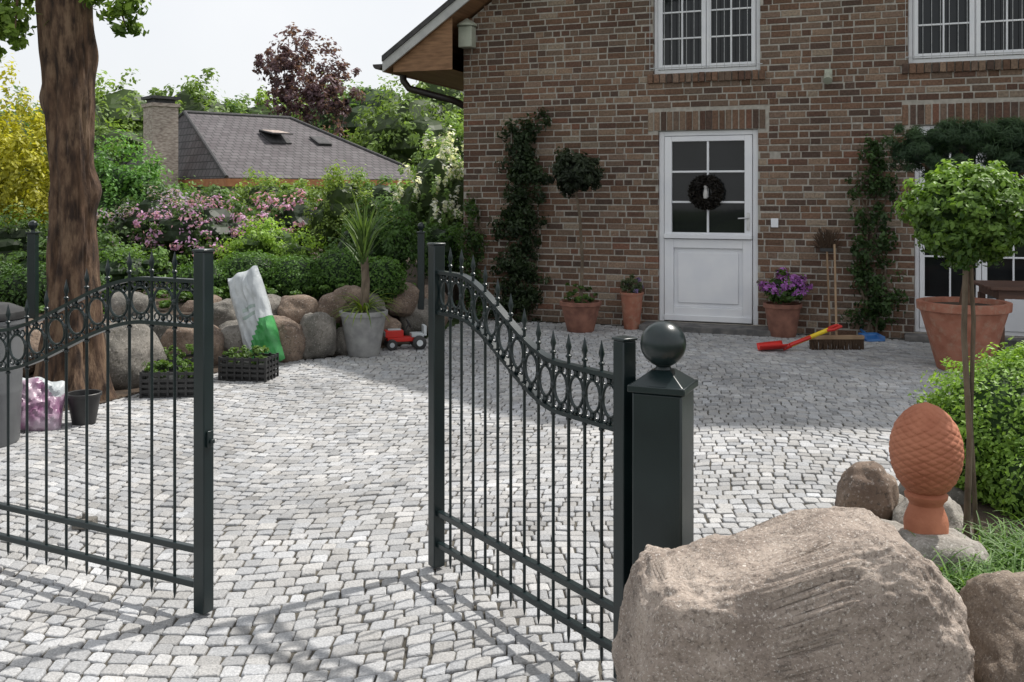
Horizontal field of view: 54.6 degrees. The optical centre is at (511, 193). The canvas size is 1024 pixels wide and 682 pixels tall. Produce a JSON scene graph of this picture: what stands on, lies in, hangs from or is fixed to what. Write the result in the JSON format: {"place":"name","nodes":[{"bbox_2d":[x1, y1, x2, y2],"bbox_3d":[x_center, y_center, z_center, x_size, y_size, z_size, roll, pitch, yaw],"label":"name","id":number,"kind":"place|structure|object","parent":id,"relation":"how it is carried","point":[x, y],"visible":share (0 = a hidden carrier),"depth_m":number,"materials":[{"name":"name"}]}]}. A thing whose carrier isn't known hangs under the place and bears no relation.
{"place":"outdoors","nodes":[
{"label":"outdoors","id":0,"kind":"place"},
{"bbox_2d":[23,335,408,410],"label":"soil ground","id":1,"kind":"structure","parent":0,"point":[120,393],"depth_m":7.77,"materials":[{"name":"brown soil"}]},
{"bbox_2d":[25,220,39,318],"bbox_3d":[-4.150,0.891,8.600,0.090,1.317,0.090,0,0,0],"label":"fence post","id":2,"kind":"object","parent":1,"relation":"on","point":[33,268],"visible":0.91,"depth_m":8.56,"materials":[{"name":"metal"}]},
{"bbox_2d":[23,318,42,376],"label":"boulder","id":3,"kind":"object","parent":1,"relation":"on","point":[35,338],"visible":0.12,"depth_m":8.35,"materials":[{"name":"stone"}]},
{"bbox_2d":[0,0,151,407],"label":"deciduous tree","id":4,"kind":"object","parent":1,"relation":"on","point":[68,52],"visible":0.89,"depth_m":7.34,"materials":[{"name":"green plant"}]},
{"bbox_2d":[104,320,166,389],"bbox_3d":[-3.245,1.391,8.106,0.736,0.719,0.751,0,0,22],"label":"boulder","id":5,"kind":"object","parent":1,"relation":"on","point":[118,350],"visible":0.31,"depth_m":7.89,"materials":[{"name":"grey stone"}]},
{"bbox_2d":[160,320,193,358],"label":"boulder","id":6,"kind":"object","parent":1,"relation":"on","point":[184,335],"visible":0.19,"depth_m":8.77,"materials":[{"name":"stone"}]},
{"bbox_2d":[214,325,223,363],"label":"boulder","id":7,"kind":"object","parent":1,"relation":"on","point":[218,342],"visible":0.26,"depth_m":8.94,"materials":[{"name":"stone"}]},
{"bbox_2d":[39,283,416,328],"bbox_3d":[-2.588,1.215,9.657,4.328,0.634,1.523,0,0,-39],"label":"ground cover","id":8,"kind":"object","parent":1,"relation":"on","point":[182,295],"visible":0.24,"depth_m":9.87,"materials":[{"name":"green plant"}]},
{"bbox_2d":[218,320,242,355],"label":"boulder","id":9,"kind":"object","parent":1,"relation":"on","point":[230,330],"visible":0.21,"depth_m":9.03,"materials":[{"name":"grey stone"}]},
{"bbox_2d":[227,265,284,361],"bbox_3d":[-2.346,1.138,9.063,0.360,0.924,0.216,-22,-15,11],"label":"soil sack","id":10,"kind":"object","parent":1,"relation":"on","point":[253,310],"visible":0.87,"depth_m":9.00,"materials":[{"name":"white plastic"}]},
{"bbox_2d":[273,315,305,362],"bbox_3d":[-2.131,1.397,9.283,0.471,0.497,0.444,0,0,31],"label":"boulder","id":11,"kind":"object","parent":1,"relation":"on","point":[292,337],"visible":0.42,"depth_m":9.12,"materials":[{"name":"stone"}]},
{"bbox_2d":[300,312,336,359],"bbox_3d":[-1.839,1.349,9.399,0.364,0.466,0.407,0,0,-12],"label":"boulder","id":12,"kind":"object","parent":1,"relation":"on","point":[319,330],"visible":0.9,"depth_m":9.23,"materials":[{"name":"grey stone"}]},
{"bbox_2d":[335,326,347,355],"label":"boulder","id":13,"kind":"object","parent":1,"relation":"on","point":[341,349],"visible":0.31,"depth_m":9.46,"materials":[{"name":"grey stone"}]},
{"bbox_2d":[381,315,401,345],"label":"boulder","id":14,"kind":"object","parent":1,"relation":"on","point":[392,322],"visible":0.19,"depth_m":10.11,"materials":[{"name":"stone"}]},
{"bbox_2d":[399,298,427,335],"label":"boulder","id":15,"kind":"object","parent":1,"relation":"on","point":[417,318],"visible":0.36,"depth_m":10.65,"materials":[{"name":"grey stone"}]},
{"bbox_2d":[417,222,425,331],"bbox_3d":[-0.980,0.931,10.700,0.090,1.237,0.090,0,0,0],"label":"fence post","id":16,"kind":"object","parent":1,"relation":"on","point":[421,261],"visible":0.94,"depth_m":10.66,"materials":[{"name":"metal"}]},
{"bbox_2d":[0,0,446,111],"label":"sky","id":17,"kind":"structure","parent":0,"point":[185,37],"materials":[{"name":"white"}]},
{"bbox_2d":[39,248,463,326],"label":"garden terrain","id":18,"kind":"structure","parent":0,"point":[411,279],"depth_m":12.55,"materials":[{"name":"soil"}]},
{"bbox_2d":[0,200,48,272],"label":"shrub","id":19,"kind":"object","parent":18,"relation":"on","point":[13,237],"visible":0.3,"depth_m":11.80,"materials":[{"name":"green plant"}]},
{"bbox_2d":[0,53,49,231],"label":"yellow shrub","id":20,"kind":"object","parent":18,"relation":"on","point":[14,184],"visible":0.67,"depth_m":13.72,"materials":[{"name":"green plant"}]},
{"bbox_2d":[0,260,115,312],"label":"clipped hedge","id":21,"kind":"object","parent":18,"relation":"on","point":[13,286],"visible":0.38,"depth_m":9.38,"materials":[{"name":"green plant"}]},
{"bbox_2d":[0,123,117,207],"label":"shrub","id":22,"kind":"object","parent":18,"relation":"on","point":[110,159],"depth_m":17.99,"materials":[{"name":"green plant"}]},
{"bbox_2d":[3,223,146,270],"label":"shrub","id":23,"kind":"object","parent":18,"relation":"on","point":[109,248],"visible":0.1,"depth_m":11.30,"materials":[{"name":"green plant"}]},
{"bbox_2d":[109,291,155,319],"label":"boulder","id":24,"kind":"object","parent":18,"relation":"on","point":[118,302],"visible":0.36,"depth_m":8.93,"materials":[{"name":"grey stone"}]},
{"bbox_2d":[94,129,184,246],"bbox_3d":[-6.269,0.169,15.986,1.837,2.433,1.879,0,0,-13],"label":"shrub","id":25,"kind":"object","parent":18,"relation":"on","point":[117,181],"visible":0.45,"depth_m":15.67,"materials":[{"name":"green plant"}]},
{"bbox_2d":[99,241,192,297],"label":"shrub","id":26,"kind":"object","parent":18,"relation":"on","point":[162,267],"visible":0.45,"depth_m":10.67,"materials":[{"name":"green plant"}]},
{"bbox_2d":[96,180,203,264],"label":"rhododendron","id":27,"kind":"object","parent":18,"relation":"on","point":[125,226],"visible":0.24,"depth_m":14.24,"materials":[{"name":"pink plant"}]},
{"bbox_2d":[125,312,177,343],"bbox_3d":[-3.244,1.272,8.955,0.557,0.390,0.562,0,0,-9],"label":"boulder","id":28,"kind":"object","parent":18,"relation":"on","point":[159,330],"visible":0.12,"depth_m":8.74,"materials":[{"name":"grey stone"}]},
{"bbox_2d":[127,185,273,268],"bbox_3d":[-4.356,0.525,13.934,2.068,1.296,1.992,0,0,0],"label":"rhododendron","id":29,"kind":"object","parent":18,"relation":"on","point":[178,228],"visible":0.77,"depth_m":13.58,"materials":[{"name":"pink plant"}]},
{"bbox_2d":[180,295,221,311],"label":"boulder","id":30,"kind":"object","parent":18,"relation":"on","point":[188,306],"visible":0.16,"depth_m":9.48,"materials":[{"name":"stone"}]},
{"bbox_2d":[172,176,244,211],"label":"shrub","id":31,"kind":"object","parent":18,"relation":"on","point":[224,193],"visible":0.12,"depth_m":21.70,"materials":[{"name":"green plant"}]},
{"bbox_2d":[214,298,236,326],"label":"boulder","id":32,"kind":"object","parent":18,"relation":"on","point":[224,310],"visible":0.24,"depth_m":9.33,"materials":[{"name":"grey stone"}]},
{"bbox_2d":[228,166,302,214],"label":"shrub","id":33,"kind":"object","parent":18,"relation":"on","point":[270,186],"visible":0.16,"depth_m":24.73,"materials":[{"name":"green plant"}]},
{"bbox_2d":[214,215,327,264],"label":"shrub","id":34,"kind":"object","parent":18,"relation":"on","point":[276,242],"visible":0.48,"depth_m":12.19,"materials":[{"name":"green plant"}]},
{"bbox_2d":[267,294,280,314],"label":"boulder","id":35,"kind":"object","parent":18,"relation":"on","point":[274,300],"visible":0.2,"depth_m":9.60,"materials":[{"name":"grey stone"}]},
{"bbox_2d":[229,188,322,254],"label":"rhododendron","id":36,"kind":"object","parent":18,"relation":"on","point":[294,208],"visible":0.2,"depth_m":14.93,"materials":[{"name":"pink plant"}]},
{"bbox_2d":[165,244,407,303],"bbox_3d":[-2.358,0.872,10.406,2.540,0.670,0.769,0,0,0],"label":"clipped hedge","id":37,"kind":"object","parent":18,"relation":"on","point":[332,271],"visible":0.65,"depth_m":10.24,"materials":[{"name":"green plant"}]},
{"bbox_2d":[259,178,328,210],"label":"shrub","id":38,"kind":"object","parent":18,"relation":"on","point":[289,191],"visible":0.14,"depth_m":22.46,"materials":[{"name":"green plant"}]},
{"bbox_2d":[277,295,317,323],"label":"boulder","id":39,"kind":"object","parent":18,"relation":"on","point":[296,308],"visible":0.61,"depth_m":9.56,"materials":[{"name":"stone"}]},
{"bbox_2d":[317,292,348,325],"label":"boulder","id":40,"kind":"object","parent":18,"relation":"on","point":[328,303],"visible":0.49,"depth_m":9.67,"materials":[{"name":"stone"}]},
{"bbox_2d":[296,159,392,257],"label":"shrub","id":41,"kind":"object","parent":18,"relation":"on","point":[339,190],"visible":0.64,"depth_m":13.88,"materials":[{"name":"green plant"}]},
{"bbox_2d":[334,285,360,307],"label":"boulder","id":42,"kind":"object","parent":18,"relation":"on","point":[355,290],"visible":0.38,"depth_m":9.87,"materials":[{"name":"stone"}]},
{"bbox_2d":[332,168,403,219],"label":"shrub","id":43,"kind":"object","parent":18,"relation":"on","point":[385,192],"visible":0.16,"depth_m":23.65,"materials":[{"name":"green plant"}]},
{"bbox_2d":[323,187,427,280],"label":"shrub","id":44,"kind":"object","parent":18,"relation":"on","point":[400,244],"visible":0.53,"depth_m":11.89,"materials":[{"name":"green plant"}]},
{"bbox_2d":[384,282,418,316],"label":"boulder","id":45,"kind":"object","parent":18,"relation":"on","point":[406,303],"visible":0.47,"depth_m":10.52,"materials":[{"name":"stone"}]},
{"bbox_2d":[390,124,463,263],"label":"shrub","id":46,"kind":"object","parent":18,"relation":"on","point":[434,192],"visible":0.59,"depth_m":15.71,"materials":[{"name":"green plant"}]},
{"bbox_2d":[412,210,463,277],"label":"shrub","id":47,"kind":"object","parent":18,"relation":"on","point":[449,237],"visible":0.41,"depth_m":13.15,"materials":[{"name":"green plant"}]},
{"bbox_2d":[413,108,463,229],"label":"shrub","id":48,"kind":"object","parent":18,"relation":"on","point":[460,140],"visible":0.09,"depth_m":21.73,"materials":[{"name":"green plant"}]},
{"bbox_2d":[0,319,1017,681],"bbox_3d":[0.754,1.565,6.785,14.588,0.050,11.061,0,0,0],"label":"paving","id":49,"kind":"structure","parent":0,"point":[248,427],"depth_m":5.02,"materials":[{"name":"stone"}]},
{"bbox_2d":[0,302,24,447],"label":"rubbish bin","id":50,"kind":"object","parent":49,"relation":"on","point":[17,312],"visible":0.81,"depth_m":6.10,"materials":[{"name":"grey plastic"}]},
{"bbox_2d":[20,377,64,430],"bbox_3d":[-3.128,1.399,6.550,0.340,0.384,0.206,17,-38,-28],"label":"soil sack","id":51,"kind":"object","parent":49,"relation":"on","point":[56,396],"visible":0.58,"depth_m":6.50,"materials":[{"name":"purple plastic"}]},
{"bbox_2d":[71,512,97,529],"bbox_3d":[-1.980,1.515,4.600,0.100,0.070,0.060,0,0,0],"label":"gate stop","id":52,"kind":"object","parent":49,"relation":"on","point":[92,518],"visible":0.53,"depth_m":4.59,"materials":[{"name":"grey stone"}]},
{"bbox_2d":[68,389,101,425],"bbox_3d":[-2.880,1.445,6.680,0.228,0.210,0.228,0,0,0],"label":"plant pot","id":53,"kind":"object","parent":49,"relation":"on","point":[76,401],"visible":0.82,"depth_m":6.61,"materials":[{"name":"black plastic"}]},
{"bbox_2d":[139,359,193,398],"bbox_3d":[-2.632,1.407,7.656,0.438,0.286,0.290,0,0,-6],"label":"plant crate","id":54,"kind":"object","parent":49,"relation":"on","point":[162,383],"visible":0.84,"depth_m":7.53,"materials":[{"name":"black plastic"}]},
{"bbox_2d":[157,344,193,371],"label":"plant","id":55,"kind":"object","parent":54,"relation":"in","point":[181,355],"visible":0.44,"depth_m":8.24,"materials":[{"name":"green plant"}]},
{"bbox_2d":[218,345,278,381],"bbox_3d":[-2.204,1.408,8.306,0.426,0.284,0.286,0,0,9],"label":"plant crate","id":56,"kind":"object","parent":49,"relation":"on","point":[262,366],"visible":1,"depth_m":8.19,"materials":[{"name":"black plastic"}]},
{"bbox_2d":[326,190,404,357],"bbox_3d":[-1.392,0.742,9.542,0.805,1.617,0.803,0,0,-39],"label":"potted yucca","id":57,"kind":"object","parent":49,"relation":"on","point":[363,322],"visible":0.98,"depth_m":9.40,"materials":[{"name":"plant"}]},
{"bbox_2d":[384,319,426,350],"bbox_3d":[-1.067,1.401,9.895,0.415,0.298,0.278,0,0,-15],"label":"toy tractor","id":58,"kind":"object","parent":49,"relation":"on","point":[416,340],"visible":1,"depth_m":9.81,"materials":[{"name":"red plastic"}]},
{"bbox_2d":[545,147,605,332],"bbox_3d":[0.709,0.511,11.145,0.681,2.078,0.684,0,0,0],"label":"potted topiary","id":59,"kind":"object","parent":49,"relation":"on","point":[573,174],"visible":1,"depth_m":11.01,"materials":[{"name":"plant"}]},
{"bbox_2d":[620,274,643,329],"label":"potted lavender","id":60,"kind":"object","parent":49,"relation":"on","point":[631,300],"visible":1,"depth_m":11.27,"materials":[{"name":"ceramic"}]},
{"bbox_2d":[627,321,697,564],"bbox_3d":[0.458,0.969,3.005,0.174,1.163,0.174,0,0,24],"label":"gate post","id":61,"kind":"object","parent":49,"relation":"on","point":[663,454],"visible":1,"depth_m":2.94,"materials":[{"name":"metal"}]},
{"bbox_2d":[427,242,637,679],"bbox_3d":[0.020,0.872,3.603,0.060,1.333,1.256,0,0,-34],"label":"gate leaf","id":62,"kind":"object","parent":61,"relation":"attached to","point":[620,378],"visible":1,"depth_m":3.56,"materials":[{"name":"paint"}]},
{"bbox_2d":[756,267,812,337],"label":"potted flowers","id":63,"kind":"object","parent":49,"relation":"on","point":[782,310],"visible":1,"depth_m":10.62,"materials":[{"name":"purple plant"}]},
{"bbox_2d":[611,506,974,681],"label":"boulder","id":64,"kind":"object","parent":49,"relation":"on","point":[842,594],"visible":1,"depth_m":2.29,"materials":[{"name":"stone"}]},
{"bbox_2d":[756,324,841,350],"bbox_3d":[2.850,1.427,9.772,0.880,0.244,0.235,0,0,-6],"label":"toy shovel","id":65,"kind":"object","parent":49,"relation":"on","point":[771,345],"visible":1,"depth_m":9.78,"materials":[{"name":"red plastic"}]},
{"bbox_2d":[810,228,843,334],"bbox_3d":[3.405,0.959,10.739,0.215,1.166,0.283,0,0,-35],"label":"broom","id":66,"kind":"object","parent":49,"relation":"on","point":[826,244],"visible":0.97,"depth_m":10.71,"materials":[{"name":"brown wood"}]},
{"bbox_2d":[809,244,864,349],"bbox_3d":[3.221,1.046,10.209,0.541,1.009,0.780,0,0,0],"label":"broom","id":67,"kind":"object","parent":49,"relation":"on","point":[836,341],"visible":0.99,"depth_m":9.83,"materials":[{"name":"brown wood"}]},
{"bbox_2d":[858,329,884,341],"bbox_3d":[3.775,1.503,10.519,0.208,0.092,0.323,0,0,-8],"label":"dustpan","id":68,"kind":"object","parent":49,"relation":"on","point":[873,337],"visible":0.95,"depth_m":10.49,"materials":[{"name":"blue plastic"}]},
{"bbox_2d":[880,114,1023,372],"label":"potted pine","id":69,"kind":"object","parent":49,"relation":"on","point":[918,149],"visible":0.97,"depth_m":8.60,"materials":[{"name":"plant"}]},
{"bbox_2d":[974,280,1023,360],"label":"garden table","id":70,"kind":"object","parent":49,"relation":"on","point":[1000,290],"visible":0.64,"depth_m":8.99,"materials":[{"name":"brown wood"}]},
{"bbox_3d":[-2.660,0.968,4.440,0.174,1.163,0.174,0,0,24],"label":"gate post","id":71,"kind":"object","parent":49,"relation":"on","visible":0},
{"bbox_2d":[0,248,214,614],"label":"gate leaf","id":72,"kind":"object","parent":71,"relation":"attached to","point":[201,548],"visible":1,"depth_m":3.79,"materials":[{"name":"paint"}]},
{"bbox_2d":[215,230,897,372],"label":"ground","id":73,"kind":"structure","parent":0,"point":[455,321],"depth_m":12.19,"materials":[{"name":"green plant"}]},
{"bbox_2d":[0,85,96,146],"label":"deciduous tree","id":74,"kind":"object","parent":73,"relation":"on","point":[26,124],"depth_m":43.23,"materials":[{"name":"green plant"}]},
{"bbox_2d":[0,82,142,165],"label":"deciduous tree","id":75,"kind":"object","parent":73,"relation":"on","point":[104,127],"visible":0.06,"depth_m":50.18,"materials":[{"name":"green plant"}]},
{"bbox_2d":[95,67,182,137],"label":"deciduous tree","id":76,"kind":"object","parent":73,"relation":"on","point":[122,98],"visible":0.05,"depth_m":54.68,"materials":[{"name":"green plant"}]},
{"bbox_2d":[142,67,246,112],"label":"deciduous tree","id":77,"kind":"object","parent":73,"relation":"on","point":[193,97],"visible":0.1,"depth_m":60.66,"materials":[{"name":"green plant"}]},
{"bbox_2d":[222,93,263,114],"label":"deciduous tree","id":78,"kind":"object","parent":73,"relation":"on","point":[234,108],"depth_m":62.57,"materials":[{"name":"green plant"}]},
{"bbox_2d":[119,95,415,213],"bbox_3d":[-10.237,-0.880,38.665,9.636,4.860,11.577,0,0,-41],"label":"bungalow","id":79,"kind":"object","parent":73,"relation":"on","point":[225,150],"visible":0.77,"depth_m":35.32,"materials":[{"name":"tile"}]},
{"bbox_2d":[238,85,299,117],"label":"deciduous tree","id":80,"kind":"object","parent":73,"relation":"on","point":[261,105],"visible":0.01,"depth_m":65.72,"materials":[{"name":"green plant"}]},
{"bbox_2d":[252,22,365,137],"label":"deciduous tree","id":81,"kind":"object","parent":73,"relation":"on","point":[311,92],"visible":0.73,"depth_m":45.25,"materials":[{"name":"purple plant"}]},
{"bbox_2d":[291,72,397,120],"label":"deciduous tree","id":82,"kind":"object","parent":73,"relation":"on","point":[384,85],"depth_m":60.59,"materials":[{"name":"green plant"}]},
{"bbox_2d":[292,79,404,144],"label":"deciduous tree","id":83,"kind":"object","parent":73,"relation":"on","point":[354,105],"visible":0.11,"depth_m":50.62,"materials":[{"name":"green plant"}]},
{"bbox_2d":[336,78,463,167],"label":"deciduous tree","id":84,"kind":"object","parent":73,"relation":"on","point":[395,131],"visible":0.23,"depth_m":40.21,"materials":[{"name":"green plant"}]},
{"bbox_2d":[350,74,463,144],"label":"deciduous tree","id":85,"kind":"object","parent":73,"relation":"on","point":[458,94],"visible":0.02,"depth_m":42.33,"materials":[{"name":"green plant"}]},
{"bbox_2d":[373,0,1023,346],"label":"brick house","id":86,"kind":"structure","parent":73,"relation":"on","point":[769,114],"depth_m":11.29,"materials":[{"name":"brick"}]},
{"bbox_2d":[453,190,490,318],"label":"climbing plant","id":87,"kind":"object","parent":86,"relation":"attached to","point":[474,241],"visible":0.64,"depth_m":12.14,"materials":[{"name":"green plant"}]},
{"bbox_2d":[487,107,551,322],"bbox_3d":[0.063,0.330,11.977,0.940,2.746,0.390,0,0,20],"label":"climbing plant","id":88,"kind":"object","parent":86,"relation":"attached to","point":[515,267],"visible":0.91,"depth_m":11.92,"materials":[{"name":"green plant"}]},
{"bbox_2d":[649,0,761,73],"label":"window","id":89,"kind":"structure","parent":86,"relation":"in","point":[690,36],"depth_m":11.35,"materials":[{"name":"white paint"}]},
{"bbox_2d":[659,129,757,324],"bbox_3d":[2.243,0.382,11.352,1.125,2.196,0.189,0,0,20],"label":"door","id":90,"kind":"structure","parent":86,"relation":"in","point":[706,275],"depth_m":11.33,"materials":[{"name":"white paint"}]},
{"bbox_2d":[687,174,724,211],"bbox_3d":[2.204,-0.004,11.296,0.447,0.442,0.180,0,0,20],"label":"door wreath","id":91,"kind":"object","parent":90,"relation":"attached to","point":[704,202],"depth_m":11.26,"materials":[{"name":"black plant"}]},
{"bbox_2d":[838,134,908,332],"bbox_3d":[3.846,0.458,10.572,0.710,2.190,0.378,0,0,20],"label":"climbing plant","id":92,"kind":"object","parent":86,"relation":"attached to","point":[882,306],"visible":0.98,"depth_m":10.57,"materials":[{"name":"green plant"}]},
{"bbox_2d":[905,0,1023,62],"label":"window","id":93,"kind":"structure","parent":86,"relation":"in","point":[938,30],"depth_m":10.42,"materials":[{"name":"white paint"}]},
{"bbox_2d":[914,126,1023,336],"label":"terrace door","id":94,"kind":"structure","parent":86,"relation":"in","point":[931,279],"depth_m":10.47,"materials":[{"name":"white paint"}]},
{"bbox_2d":[955,501,1023,589],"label":"planting bed soil","id":95,"kind":"structure","parent":0,"point":[983,510],"depth_m":3.69,"materials":[{"name":"brown soil"}]},
{"bbox_2d":[834,461,898,519],"bbox_3d":[1.324,1.129,3.718,0.220,0.248,0.222,0,0,33],"label":"boulder","id":96,"kind":"object","parent":95,"relation":"on","point":[872,486],"visible":0.73,"depth_m":3.65,"materials":[{"name":"stone"}]},
{"bbox_2d":[881,519,903,531],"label":"boulder","id":97,"kind":"object","parent":95,"relation":"on","point":[899,527],"visible":0.07,"depth_m":3.36,"materials":[{"name":"stone"}]},
{"bbox_2d":[898,483,964,504],"bbox_3d":[1.679,1.343,3.974,0.369,0.460,0.391,0,0,-41],"label":"boulder","id":98,"kind":"object","parent":95,"relation":"on","point":[955,494],"visible":0.02,"depth_m":3.87,"materials":[{"name":"grey stone"}]},
{"bbox_2d":[892,496,971,538],"bbox_3d":[1.500,1.185,3.558,0.269,0.239,0.248,0,0,16],"label":"boulder","id":99,"kind":"object","parent":95,"relation":"on","point":[953,510],"visible":0.22,"depth_m":3.49,"materials":[{"name":"stone"}]},
{"bbox_2d":[899,528,989,587],"bbox_3d":[1.399,1.284,3.196,0.348,0.369,0.325,0,0,0],"label":"boulder","id":100,"kind":"object","parent":95,"relation":"on","point":[928,546],"visible":0.23,"depth_m":3.13,"materials":[{"name":"stone"}]},
{"bbox_2d":[889,402,963,534],"bbox_3d":[1.368,0.907,3.280,0.231,0.435,0.232,0,0,0],"label":"pine cone ornament","id":101,"kind":"object","parent":100,"relation":"on","point":[926,449],"visible":1,"depth_m":3.21,"materials":[{"name":"orange ceramic"}]},
{"bbox_2d":[893,159,1023,537],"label":"topiary tree","id":102,"kind":"object","parent":95,"relation":"on","point":[966,216],"visible":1,"depth_m":3.34,"materials":[{"name":"green plant"}]},
{"bbox_2d":[906,526,1023,592],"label":"grass","id":103,"kind":"structure","parent":95,"relation":"on","point":[960,581],"depth_m":3.03,"materials":[{"name":"green plant"}]},
{"bbox_2d":[908,337,1023,511],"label":"box bush","id":104,"kind":"object","parent":95,"relation":"on","point":[1011,431],"visible":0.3,"depth_m":3.97,"materials":[{"name":"green plant"}]},
{"bbox_2d":[920,343,1023,519],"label":"box bush","id":105,"kind":"object","parent":95,"relation":"on","point":[1004,387],"visible":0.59,"depth_m":3.88,"materials":[{"name":"green plant"}]},
{"bbox_2d":[953,510,1023,572],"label":"grass","id":106,"kind":"structure","parent":95,"relation":"on","point":[1016,539],"depth_m":3.31,"materials":[{"name":"green plant"}]},
{"bbox_2d":[959,570,1023,681],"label":"boulder","id":107,"kind":"object","parent":95,"relation":"on","point":[993,602],"visible":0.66,"depth_m":2.45,"materials":[{"name":"brown stone"}]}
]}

